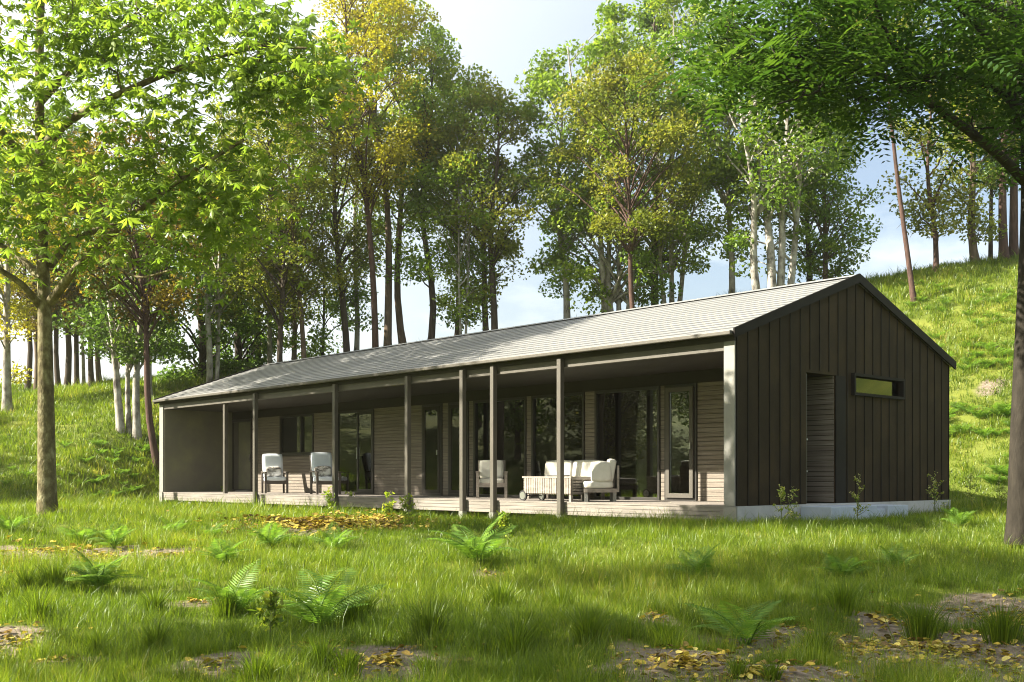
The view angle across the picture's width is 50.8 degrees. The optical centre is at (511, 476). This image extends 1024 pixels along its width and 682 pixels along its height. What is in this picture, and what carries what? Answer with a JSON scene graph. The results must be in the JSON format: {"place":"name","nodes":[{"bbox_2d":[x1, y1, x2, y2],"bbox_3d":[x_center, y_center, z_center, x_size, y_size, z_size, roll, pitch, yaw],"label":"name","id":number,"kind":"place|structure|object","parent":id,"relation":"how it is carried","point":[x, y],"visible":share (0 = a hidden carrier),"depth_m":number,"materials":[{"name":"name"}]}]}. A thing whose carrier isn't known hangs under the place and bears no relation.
{"place":"outdoors","nodes":[
{"label":"outdoors","id":0,"kind":"place"},
{"bbox_2d":[0,491,1023,681],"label":"lawn grass","id":1,"kind":"structure","parent":0,"point":[626,576],"depth_m":9.96,"materials":[{"name":"plant"}]},
{"bbox_2d":[0,258,1023,681],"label":"ground","id":2,"kind":"structure","parent":0,"point":[880,632],"depth_m":10.68,"materials":[{"name":"plant"}]},
{"bbox_2d":[10,562,39,590],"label":"grass tuft","id":3,"kind":"object","parent":2,"relation":"on","point":[25,576],"visible":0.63,"depth_m":10.06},
{"bbox_2d":[0,103,62,389],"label":"slender tree","id":4,"kind":"object","parent":2,"relation":"on","point":[29,356],"visible":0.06,"depth_m":49.92,"materials":[{"name":"green plant"}]},
{"bbox_2d":[0,125,74,412],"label":"slender tree","id":5,"kind":"object","parent":2,"relation":"on","point":[8,305],"visible":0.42,"depth_m":42.87,"materials":[{"name":"green plant"}]},
{"bbox_2d":[0,150,77,389],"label":"slender tree","id":6,"kind":"object","parent":2,"relation":"on","point":[32,319],"visible":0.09,"depth_m":48.73,"materials":[{"name":"green plant"}]},
{"bbox_2d":[8,583,79,621],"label":"grass tuft","id":7,"kind":"object","parent":2,"relation":"on","point":[42,606],"visible":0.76,"depth_m":8.52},
{"bbox_2d":[17,556,84,588],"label":"grass tuft","id":8,"kind":"object","parent":2,"relation":"on","point":[51,569],"visible":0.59,"depth_m":10.09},
{"bbox_2d":[10,112,95,385],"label":"slender tree","id":9,"kind":"object","parent":2,"relation":"on","point":[57,378],"visible":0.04,"depth_m":50.99,"materials":[{"name":"green plant"}]},
{"bbox_2d":[12,98,102,386],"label":"slender tree","id":10,"kind":"object","parent":2,"relation":"on","point":[68,369],"visible":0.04,"depth_m":49.69,"materials":[{"name":"green plant"}]},
{"bbox_2d":[28,130,115,385],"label":"slender tree","id":11,"kind":"object","parent":2,"relation":"on","point":[90,371],"visible":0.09,"depth_m":48.75,"materials":[{"name":"green plant"}]},
{"bbox_2d":[21,176,128,384],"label":"slender tree","id":12,"kind":"object","parent":2,"relation":"on","point":[83,354],"visible":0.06,"depth_m":49.89,"materials":[{"name":"green plant"}]},
{"bbox_2d":[50,146,99,384],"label":"slender tree","id":13,"kind":"object","parent":2,"relation":"on","point":[76,355],"visible":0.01,"depth_m":51.77,"materials":[{"name":"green plant"}]},
{"bbox_2d":[57,525,103,540],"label":"fern","id":14,"kind":"object","parent":2,"relation":"on","point":[88,533],"visible":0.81,"depth_m":13.71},
{"bbox_2d":[78,624,114,655],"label":"grass tuft","id":15,"kind":"object","parent":2,"relation":"on","point":[83,640],"visible":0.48,"depth_m":7.64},
{"bbox_2d":[65,547,146,589],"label":"fern","id":16,"kind":"object","parent":2,"relation":"on","point":[95,572],"visible":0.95,"depth_m":10.03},
{"bbox_2d":[80,521,136,548],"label":"fern","id":17,"kind":"object","parent":2,"relation":"on","point":[112,540],"visible":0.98,"depth_m":13.13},
{"bbox_2d":[61,212,160,361],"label":"slender tree","id":18,"kind":"object","parent":2,"relation":"on","point":[88,339],"visible":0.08,"depth_m":43.93,"materials":[{"name":"green plant"}]},
{"bbox_2d":[48,114,222,470],"bbox_3d":[-12.472,-6.036,36.344,5.901,12.286,6.454,0,0,43],"label":"reddish tree","id":19,"kind":"object","parent":2,"relation":"on","point":[144,312],"visible":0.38,"depth_m":36.21,"materials":[{"name":"green plant"}]},
{"bbox_2d":[52,177,222,439],"bbox_3d":[-13.723,-6.003,38.375,5.529,9.623,5.541,0,0,37],"label":"birch tree","id":20,"kind":"object","parent":2,"relation":"on","point":[130,354],"visible":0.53,"depth_m":37.69,"materials":[{"name":"green plant"}]},
{"bbox_2d":[82,201,211,397],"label":"birch tree","id":21,"kind":"object","parent":2,"relation":"on","point":[162,319],"visible":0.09,"depth_m":42.87,"materials":[{"name":"green plant"}]},
{"bbox_2d":[130,586,175,612],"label":"grass tuft","id":22,"kind":"object","parent":2,"relation":"on","point":[157,601],"visible":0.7,"depth_m":8.92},
{"bbox_2d":[128,616,190,655],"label":"grass tuft","id":23,"kind":"object","parent":2,"relation":"on","point":[151,635],"visible":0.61,"depth_m":7.45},
{"bbox_2d":[0,0,392,514],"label":"broadleaf tree","id":24,"kind":"object","parent":2,"relation":"on","point":[272,47],"visible":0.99,"depth_m":14.49,"materials":[{"name":"green plant"}]},
{"bbox_2d":[154,163,272,383],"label":"broadleaf tree","id":25,"kind":"object","parent":2,"relation":"on","point":[200,342],"visible":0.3,"depth_m":45.98,"materials":[{"name":"green plant"}]},
{"bbox_2d":[147,96,291,381],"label":"birch tree","id":26,"kind":"object","parent":2,"relation":"on","point":[209,360],"visible":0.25,"depth_m":44.40,"materials":[{"name":"green plant"}]},
{"bbox_2d":[197,538,251,563],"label":"fern","id":27,"kind":"object","parent":2,"relation":"on","point":[214,548],"visible":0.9,"depth_m":11.50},
{"bbox_2d":[197,582,261,619],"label":"grass tuft","id":28,"kind":"object","parent":2,"relation":"on","point":[226,606],"visible":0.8,"depth_m":8.84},
{"bbox_2d":[190,559,289,612],"bbox_3d":[-2.311,0.925,9.029,0.668,0.444,0.710,0,0,30],"label":"fern","id":29,"kind":"object","parent":2,"relation":"on","point":[243,594],"visible":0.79,"depth_m":8.97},
{"bbox_2d":[187,150,303,373],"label":"broadleaf tree","id":30,"kind":"object","parent":2,"relation":"on","point":[239,343],"visible":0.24,"depth_m":48.06,"materials":[{"name":"green plant"}]},
{"bbox_2d":[218,644,281,681],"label":"grass tuft","id":31,"kind":"object","parent":2,"relation":"on","point":[254,667],"visible":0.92,"depth_m":6.38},
{"bbox_2d":[209,86,319,358],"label":"slender tree","id":32,"kind":"object","parent":2,"relation":"on","point":[259,121],"visible":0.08,"depth_m":50.08,"materials":[{"name":"green plant"}]},
{"bbox_2d":[248,585,285,636],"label":"weed","id":33,"kind":"object","parent":2,"relation":"on","point":[273,596],"visible":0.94,"depth_m":8.25,"materials":[{"name":"green plant"}]},
{"bbox_2d":[205,72,335,361],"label":"willowy tree","id":34,"kind":"object","parent":2,"relation":"on","point":[282,302],"visible":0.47,"depth_m":43.38,"materials":[{"name":"green plant"}]},
{"bbox_2d":[247,522,300,546],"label":"fern","id":35,"kind":"object","parent":2,"relation":"on","point":[275,534],"visible":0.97,"depth_m":13.41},
{"bbox_2d":[241,184,313,363],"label":"slender tree","id":36,"kind":"object","parent":2,"relation":"on","point":[269,344],"visible":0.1,"depth_m":47.37,"materials":[{"name":"green plant"}]},
{"bbox_2d":[244,117,336,359],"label":"slender tree","id":37,"kind":"object","parent":2,"relation":"on","point":[294,337],"visible":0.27,"depth_m":46.29,"materials":[{"name":"green plant"}]},
{"bbox_2d":[220,67,366,358],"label":"willowy tree","id":38,"kind":"object","parent":2,"relation":"on","point":[299,294],"visible":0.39,"depth_m":44.18,"materials":[{"name":"green plant"}]},
{"bbox_2d":[284,631,358,672],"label":"grass tuft","id":39,"kind":"object","parent":2,"relation":"on","point":[323,648],"visible":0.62,"depth_m":6.65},
{"bbox_2d":[272,567,384,630],"bbox_3d":[-1.452,0.978,8.481,0.867,0.478,0.943,0,0,-24],"label":"fern","id":40,"kind":"object","parent":2,"relation":"on","point":[315,607],"visible":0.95,"depth_m":8.48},
{"bbox_2d":[295,154,361,358],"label":"slender tree","id":41,"kind":"object","parent":2,"relation":"on","point":[314,348],"visible":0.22,"depth_m":49.27,"materials":[{"name":"green plant"}]},
{"bbox_2d":[307,521,357,549],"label":"fern","id":42,"kind":"object","parent":2,"relation":"on","point":[337,540],"visible":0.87,"depth_m":13.60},
{"bbox_2d":[282,49,399,351],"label":"slender tree","id":43,"kind":"object","parent":2,"relation":"on","point":[332,180],"visible":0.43,"depth_m":45.33,"materials":[{"name":"green plant"}]},
{"bbox_2d":[318,640,378,680],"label":"grass tuft","id":44,"kind":"object","parent":2,"relation":"on","point":[351,656],"visible":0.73,"depth_m":6.59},
{"bbox_2d":[312,94,403,350],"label":"slender tree","id":45,"kind":"object","parent":2,"relation":"on","point":[357,295],"visible":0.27,"depth_m":48.36,"materials":[{"name":"green plant"}]},
{"bbox_2d":[329,584,387,626],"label":"grass tuft","id":46,"kind":"object","parent":2,"relation":"on","point":[352,613],"visible":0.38,"depth_m":8.62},
{"bbox_2d":[286,0,436,347],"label":"golden tree","id":47,"kind":"object","parent":2,"relation":"on","point":[390,152],"visible":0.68,"depth_m":43.78,"materials":[{"name":"green plant"}]},
{"bbox_2d":[307,0,441,345],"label":"golden tree","id":48,"kind":"object","parent":2,"relation":"on","point":[388,307],"visible":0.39,"depth_m":45.81,"materials":[{"name":"green plant"}]},
{"bbox_2d":[332,0,463,343],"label":"golden tree","id":49,"kind":"object","parent":2,"relation":"on","point":[397,251],"visible":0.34,"depth_m":46.74,"materials":[{"name":"green plant"}]},
{"bbox_2d":[398,491,422,523],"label":"weed","id":50,"kind":"object","parent":2,"relation":"on","point":[404,505],"visible":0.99,"depth_m":16.57,"materials":[{"name":"green plant"}]},
{"bbox_2d":[374,589,466,641],"bbox_3d":[-0.635,0.979,7.700,0.698,0.387,0.648,0,0,19],"label":"grass tuft","id":51,"kind":"object","parent":2,"relation":"on","point":[429,619],"visible":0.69,"depth_m":7.63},
{"bbox_2d":[402,646,455,679],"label":"grass tuft","id":52,"kind":"object","parent":2,"relation":"on","point":[425,659],"visible":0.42,"depth_m":6.77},
{"bbox_2d":[372,22,492,339],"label":"slender tree","id":53,"kind":"object","parent":2,"relation":"on","point":[426,262],"visible":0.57,"depth_m":45.77,"materials":[{"name":"green plant"}]},
{"bbox_2d":[398,83,511,334],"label":"slender tree","id":54,"kind":"object","parent":2,"relation":"on","point":[459,310],"visible":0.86,"depth_m":45.20,"materials":[{"name":"green plant"}]},
{"bbox_2d":[397,53,524,334],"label":"slender tree","id":55,"kind":"object","parent":2,"relation":"on","point":[440,201],"visible":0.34,"depth_m":46.54,"materials":[{"name":"green plant"}]},
{"bbox_2d":[427,512,520,562],"bbox_3d":[-0.385,0.689,12.074,1.074,0.578,1.045,0,0,28],"label":"fern","id":56,"kind":"object","parent":2,"relation":"on","point":[475,549],"visible":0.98,"depth_m":12.08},
{"bbox_2d":[422,71,531,330],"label":"slender tree","id":57,"kind":"object","parent":2,"relation":"on","point":[445,138],"visible":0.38,"depth_m":45.98,"materials":[{"name":"green plant"}]},
{"bbox_2d":[427,78,560,329],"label":"slender tree","id":58,"kind":"object","parent":2,"relation":"on","point":[505,247],"visible":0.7,"depth_m":45.41,"materials":[{"name":"green plant"}]},
{"bbox_2d":[468,574,539,610],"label":"grass tuft","id":59,"kind":"object","parent":2,"relation":"on","point":[502,594],"visible":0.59,"depth_m":9.11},
{"bbox_2d":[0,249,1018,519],"bbox_3d":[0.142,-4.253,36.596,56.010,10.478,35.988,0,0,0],"label":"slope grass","id":60,"kind":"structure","parent":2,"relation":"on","point":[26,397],"depth_m":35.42,"materials":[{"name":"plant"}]},
{"bbox_2d":[0,509,1023,681],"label":"fallen leaves","id":61,"kind":"object","parent":2,"relation":"on","point":[310,522],"visible":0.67,"depth_m":7.61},
{"bbox_2d":[474,617,562,660],"bbox_3d":[0.009,1.068,7.149,0.546,0.298,0.555,0,0,-29],"label":"grass tuft","id":62,"kind":"object","parent":2,"relation":"on","point":[517,646],"visible":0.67,"depth_m":7.12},
{"bbox_2d":[489,601,564,648],"bbox_3d":[0.055,1.013,7.354,0.518,0.306,0.556,0,0,43],"label":"grass tuft","id":63,"kind":"object","parent":2,"relation":"on","point":[512,624],"visible":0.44,"depth_m":7.38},
{"bbox_2d":[152,273,955,523],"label":"house","id":64,"kind":"structure","parent":2,"relation":"on","point":[819,394],"depth_m":21.64,"materials":[{"name":"wood"}]},
{"bbox_2d":[232,419,252,491],"bbox_3d":[-8.461,-0.650,33.758,0.170,2.252,1.312,0,0,-42],"label":"entry door","id":65,"kind":"structure","parent":64,"relation":"in","point":[242,443],"depth_m":33.79,"materials":[{"name":"paint"}]},
{"bbox_2d":[261,454,288,492],"bbox_3d":[-6.725,-0.081,30.535,0.675,1.124,0.887,0,0,-21],"label":"deck chair","id":66,"kind":"object","parent":64,"relation":"on","point":[269,460],"visible":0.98,"depth_m":30.66,"materials":[{"name":"fabric"}]},
{"bbox_2d":[279,414,314,455],"bbox_3d":[-6.251,-1.183,31.354,0.140,1.186,1.902,0,0,-42],"label":"window","id":67,"kind":"structure","parent":64,"relation":"in","point":[296,432],"depth_m":31.37,"materials":[{"name":"glass"}]},
{"bbox_2d":[310,452,341,494],"bbox_3d":[-4.965,-0.081,28.596,0.675,1.124,0.887,0,0,-25],"label":"deck chair","id":68,"kind":"object","parent":64,"relation":"on","point":[320,459],"visible":0.81,"depth_m":28.68,"materials":[{"name":"fabric"}]},
{"bbox_2d":[338,409,374,493],"bbox_3d":[-4.253,-0.650,29.170,0.130,2.252,1.862,0,0,-42],"label":"sliding door","id":69,"kind":"structure","parent":64,"relation":"in","point":[356,431],"depth_m":29.13,"materials":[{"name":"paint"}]},
{"bbox_2d":[422,403,443,495],"bbox_3d":[-1.975,-0.650,26.625,0.190,2.252,0.792,0,0,-42],"label":"glazed door","id":70,"kind":"structure","parent":64,"relation":"in","point":[432,414],"depth_m":26.60,"materials":[{"name":"paint"}]},
{"bbox_2d":[448,401,469,495],"bbox_3d":[-1.263,-0.650,25.895,0.125,2.252,0.752,0,0,-42],"label":"glazed door","id":71,"kind":"structure","parent":64,"relation":"in","point":[453,408],"depth_m":25.94,"materials":[{"name":"paint"}]},
{"bbox_2d":[476,460,507,497],"bbox_3d":[-0.447,0.060,23.752,0.700,0.840,0.670,0,0,-1],"label":"armchair","id":72,"kind":"object","parent":64,"relation":"on","point":[483,471],"visible":0.79,"depth_m":23.90,"materials":[{"name":"fabric"}]},
{"bbox_2d":[473,397,527,496],"bbox_3d":[-0.268,-0.650,24.814,0.110,2.252,1.812,0,0,-42],"label":"picture window","id":73,"kind":"structure","parent":64,"relation":"in","point":[512,419],"depth_m":24.67,"materials":[{"name":"glass"}]},
{"bbox_2d":[519,475,590,501],"bbox_3d":[0.824,0.230,20.877,0.560,0.500,1.430,0,0,-42],"label":"serving trolley","id":74,"kind":"object","parent":64,"relation":"on","point":[540,487],"visible":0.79,"depth_m":20.65,"materials":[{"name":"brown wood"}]},
{"bbox_2d":[531,392,585,498],"bbox_3d":[1.009,-0.650,23.412,0.110,2.252,1.622,0,0,-42],"label":"picture window","id":75,"kind":"structure","parent":64,"relation":"in","point":[543,407],"depth_m":23.54,"materials":[{"name":"glass"}]},
{"bbox_2d":[527,460,604,499],"bbox_3d":[1.124,0.070,22.578,0.735,0.821,1.700,0,0,-42],"label":"sofa","id":76,"kind":"object","parent":64,"relation":"on","point":[578,468],"visible":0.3,"depth_m":22.65,"materials":[{"name":"fabric"}]},
{"bbox_2d":[582,459,618,501],"bbox_3d":[1.667,0.075,20.483,0.666,0.810,0.631,0,0,-1],"label":"lounge chair","id":77,"kind":"object","parent":64,"relation":"on","point":[603,474],"visible":0.98,"depth_m":20.19,"materials":[{"name":"fabric"}]},
{"bbox_2d":[594,386,660,499],"bbox_3d":[2.353,-0.650,21.939,0.110,2.252,1.752,0,0,-42],"label":"picture window","id":78,"kind":"structure","parent":64,"relation":"in","point":[620,415],"depth_m":21.97,"materials":[{"name":"glass"}]},
{"bbox_2d":[664,383,697,500],"bbox_3d":[3.263,-0.650,20.881,0.190,2.252,0.782,0,0,-42],"label":"glazed door","id":79,"kind":"structure","parent":64,"relation":"in","point":[692,388],"depth_m":20.76,"materials":[{"name":"paint"}]},
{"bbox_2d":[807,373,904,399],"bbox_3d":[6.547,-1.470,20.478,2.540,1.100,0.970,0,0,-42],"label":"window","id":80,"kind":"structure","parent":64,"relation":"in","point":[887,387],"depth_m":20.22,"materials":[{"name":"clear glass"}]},
{"bbox_2d":[525,144,593,318],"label":"slender tree","id":81,"kind":"object","parent":2,"relation":"on","point":[559,286],"visible":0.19,"depth_m":49.50,"materials":[{"name":"green plant"}]},
{"bbox_2d":[535,580,588,609],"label":"grass tuft","id":82,"kind":"object","parent":2,"relation":"on","point":[558,597],"visible":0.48,"depth_m":9.10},
{"bbox_2d":[487,47,639,318],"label":"slender tree","id":83,"kind":"object","parent":2,"relation":"on","point":[549,62],"visible":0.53,"depth_m":45.71,"materials":[{"name":"green plant"}]},
{"bbox_2d":[560,601,632,647],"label":"grass tuft","id":84,"kind":"object","parent":2,"relation":"on","point":[589,625],"visible":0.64,"depth_m":7.40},
{"bbox_2d":[503,0,708,314],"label":"birch tree","id":85,"kind":"object","parent":2,"relation":"on","point":[606,293],"visible":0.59,"depth_m":44.65,"materials":[{"name":"green plant"}]},
{"bbox_2d":[535,45,711,308],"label":"reddish tree","id":86,"kind":"object","parent":2,"relation":"on","point":[650,223],"visible":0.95,"depth_m":42.07,"materials":[{"name":"green plant"}]},
{"bbox_2d":[571,0,726,305],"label":"broadleaf tree","id":87,"kind":"object","parent":2,"relation":"on","point":[647,21],"visible":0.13,"depth_m":48.23,"materials":[{"name":"green plant"}]},
{"bbox_2d":[636,614,690,646],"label":"grass tuft","id":88,"kind":"object","parent":2,"relation":"on","point":[655,629],"visible":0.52,"depth_m":7.47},
{"bbox_2d":[589,0,752,303],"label":"birch tree","id":89,"kind":"object","parent":2,"relation":"on","point":[673,261],"visible":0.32,"depth_m":45.13,"materials":[{"name":"green plant"}]},
{"bbox_2d":[661,543,719,575],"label":"fern","id":90,"kind":"object","parent":2,"relation":"on","point":[704,561],"visible":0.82,"depth_m":11.01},
{"bbox_2d":[647,0,796,293],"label":"birch tree","id":91,"kind":"object","parent":2,"relation":"on","point":[701,236],"visible":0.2,"depth_m":44.07,"materials":[{"name":"green plant"}]},
{"bbox_2d":[717,653,756,678],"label":"grass tuft","id":92,"kind":"object","parent":2,"relation":"on","point":[738,669],"visible":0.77,"depth_m":6.28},
{"bbox_2d":[685,599,797,644],"bbox_3d":[1.673,1.054,7.831,0.923,0.348,0.830,0,0,33],"label":"fern","id":93,"kind":"object","parent":2,"relation":"on","point":[744,633],"visible":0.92,"depth_m":7.79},
{"bbox_2d":[750,658,791,681],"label":"grass tuft","id":94,"kind":"object","parent":2,"relation":"on","point":[773,670],"visible":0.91,"depth_m":6.21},
{"bbox_2d":[684,53,864,289],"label":"birch tree","id":95,"kind":"object","parent":2,"relation":"on","point":[779,190],"visible":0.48,"depth_m":41.21,"materials":[{"name":"green plant"}]},
{"bbox_2d":[750,107,861,284],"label":"slender tree","id":96,"kind":"object","parent":2,"relation":"on","point":[806,253],"visible":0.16,"depth_m":46.32,"materials":[{"name":"green plant"}]},
{"bbox_2d":[775,615,855,658],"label":"grass tuft","id":97,"kind":"object","parent":2,"relation":"on","point":[819,638],"visible":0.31,"depth_m":7.33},
{"bbox_2d":[626,0,1023,544],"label":"spreading tree","id":98,"kind":"object","parent":2,"relation":"on","point":[832,64],"visible":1,"depth_m":11.83,"materials":[{"name":"green plant"}]},
{"bbox_2d":[766,103,884,280],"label":"slender tree","id":99,"kind":"object","parent":2,"relation":"on","point":[832,245],"visible":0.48,"depth_m":43.82,"materials":[{"name":"green plant"}]},
{"bbox_2d":[815,552,874,576],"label":"fern","id":100,"kind":"object","parent":2,"relation":"on","point":[842,565],"visible":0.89,"depth_m":10.83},
{"bbox_2d":[816,573,882,616],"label":"grass tuft","id":101,"kind":"object","parent":2,"relation":"on","point":[841,597],"visible":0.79,"depth_m":8.77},
{"bbox_2d":[816,0,933,304],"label":"reddish tree","id":102,"kind":"object","parent":2,"relation":"on","point":[912,291],"visible":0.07,"depth_m":38.05,"materials":[{"name":"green plant"}]},
{"bbox_2d":[871,542,920,567],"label":"fern","id":103,"kind":"object","parent":2,"relation":"on","point":[888,554],"visible":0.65,"depth_m":11.48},
{"bbox_2d":[868,589,973,640],"bbox_3d":[3.035,1.038,8.018,0.758,0.396,0.859,0,0,45],"label":"grass tuft","id":104,"kind":"object","parent":2,"relation":"on","point":[923,626],"visible":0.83,"depth_m":8.04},
{"bbox_2d":[876,51,982,271],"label":"slender tree","id":105,"kind":"object","parent":2,"relation":"on","point":[929,203],"visible":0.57,"depth_m":41.92,"materials":[{"name":"green plant"}]},
{"bbox_2d":[897,46,1010,263],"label":"slender tree","id":106,"kind":"object","parent":2,"relation":"on","point":[972,229],"visible":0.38,"depth_m":41.65,"materials":[{"name":"green plant"}]},
{"bbox_2d":[942,507,975,525],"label":"fern","id":107,"kind":"object","parent":2,"relation":"on","point":[955,519],"visible":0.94,"depth_m":15.11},
{"bbox_2d":[937,0,1023,256],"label":"reddish tree","id":108,"kind":"object","parent":2,"relation":"on","point":[1013,230],"visible":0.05,"depth_m":42.25,"materials":[{"name":"green plant"}]},
{"bbox_2d":[940,63,1020,258],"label":"slender tree","id":109,"kind":"object","parent":2,"relation":"on","point":[990,248],"visible":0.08,"depth_m":42.96,"materials":[{"name":"green plant"}]},
{"bbox_2d":[944,2,1020,258],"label":"reddish tree","id":110,"kind":"object","parent":2,"relation":"on","point":[1002,211],"visible":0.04,"depth_m":41.95,"materials":[{"name":"green plant"}]},
{"bbox_2d":[960,594,1023,646],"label":"grass tuft","id":111,"kind":"object","parent":2,"relation":"on","point":[1004,629],"visible":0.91,"depth_m":7.67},
{"bbox_2d":[0,0,1023,385],"label":"sky","id":112,"kind":"structure","parent":0,"point":[501,37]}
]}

